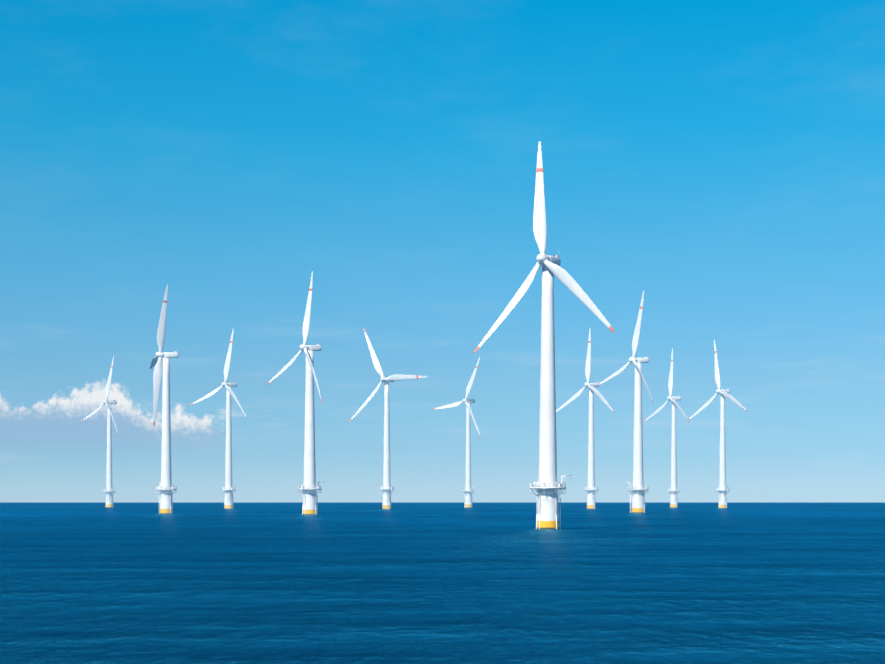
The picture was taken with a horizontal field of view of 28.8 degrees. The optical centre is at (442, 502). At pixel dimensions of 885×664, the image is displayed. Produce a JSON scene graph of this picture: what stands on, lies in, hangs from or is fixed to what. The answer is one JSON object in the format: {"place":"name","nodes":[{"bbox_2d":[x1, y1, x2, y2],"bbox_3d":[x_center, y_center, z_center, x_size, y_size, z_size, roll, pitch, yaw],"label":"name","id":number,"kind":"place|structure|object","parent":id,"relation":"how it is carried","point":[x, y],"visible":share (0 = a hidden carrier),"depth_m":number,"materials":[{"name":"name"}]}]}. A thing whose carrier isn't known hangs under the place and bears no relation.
{"place":"outdoors","nodes":[
{"label":"outdoors","id":0,"kind":"place"},
{"bbox_2d":[0,502,884,663],"bbox_3d":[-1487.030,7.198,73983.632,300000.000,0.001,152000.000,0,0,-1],"label":"sea","id":1,"kind":"structure","parent":0,"point":[445,583],"depth_m":152.46,"materials":[{"name":"blue liquid"}]},
{"bbox_2d":[81,356,117,507],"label":"turbine","id":2,"kind":"object","parent":1,"relation":"in","point":[109,490],"visible":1,"depth_m":2362.03,"materials":[{"name":"white paint"}]},
{"bbox_2d":[150,285,178,513],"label":"turbine","id":3,"kind":"object","parent":1,"relation":"in","point":[166,487],"visible":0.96,"depth_m":1072.53,"materials":[{"name":"white paint"}]},
{"bbox_2d":[190,328,246,508],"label":"turbine","id":4,"kind":"object","parent":1,"relation":"in","point":[228,488],"visible":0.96,"depth_m":1871.35,"materials":[{"name":"white paint"}]},
{"bbox_2d":[266,271,323,514],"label":"turbine","id":5,"kind":"object","parent":1,"relation":"in","point":[310,492],"visible":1,"depth_m":993.03,"materials":[{"name":"white paint"}]},
{"bbox_2d":[349,329,427,508],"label":"turbine","id":6,"kind":"object","parent":1,"relation":"in","point":[386,488],"visible":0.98,"depth_m":1796.49,"materials":[{"name":"white paint"}]},
{"bbox_2d":[434,357,479,507],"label":"turbine","id":7,"kind":"object","parent":1,"relation":"in","point":[467,491],"visible":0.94,"depth_m":2331.80,"materials":[{"name":"white paint"}]},
{"bbox_2d":[473,141,614,528],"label":"turbine","id":8,"kind":"object","parent":1,"relation":"in","point":[547,507],"visible":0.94,"depth_m":459.93,"materials":[{"name":"white paint"}]},
{"bbox_2d":[556,330,614,508],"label":"turbine","id":9,"kind":"object","parent":1,"relation":"in","point":[590,489],"visible":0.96,"depth_m":1876.82,"materials":[{"name":"white paint"}]},
{"bbox_2d":[598,291,652,512],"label":"turbine","id":10,"kind":"object","parent":1,"relation":"in","point":[638,488],"visible":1,"depth_m":1166.64,"materials":[{"name":"white paint"}]},
{"bbox_2d":[643,348,689,507],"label":"turbine","id":11,"kind":"object","parent":1,"relation":"in","point":[673,491],"visible":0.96,"depth_m":2272.14,"materials":[{"name":"white paint"}]},
{"bbox_2d":[687,340,747,507],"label":"turbine","id":12,"kind":"object","parent":1,"relation":"in","point":[722,493],"visible":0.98,"depth_m":2058.36,"materials":[{"name":"white paint"}]},
{"bbox_2d":[0,0,884,501],"label":"sky","id":13,"kind":"structure","parent":0,"point":[722,162],"materials":[{"name":"blue"}]}
]}

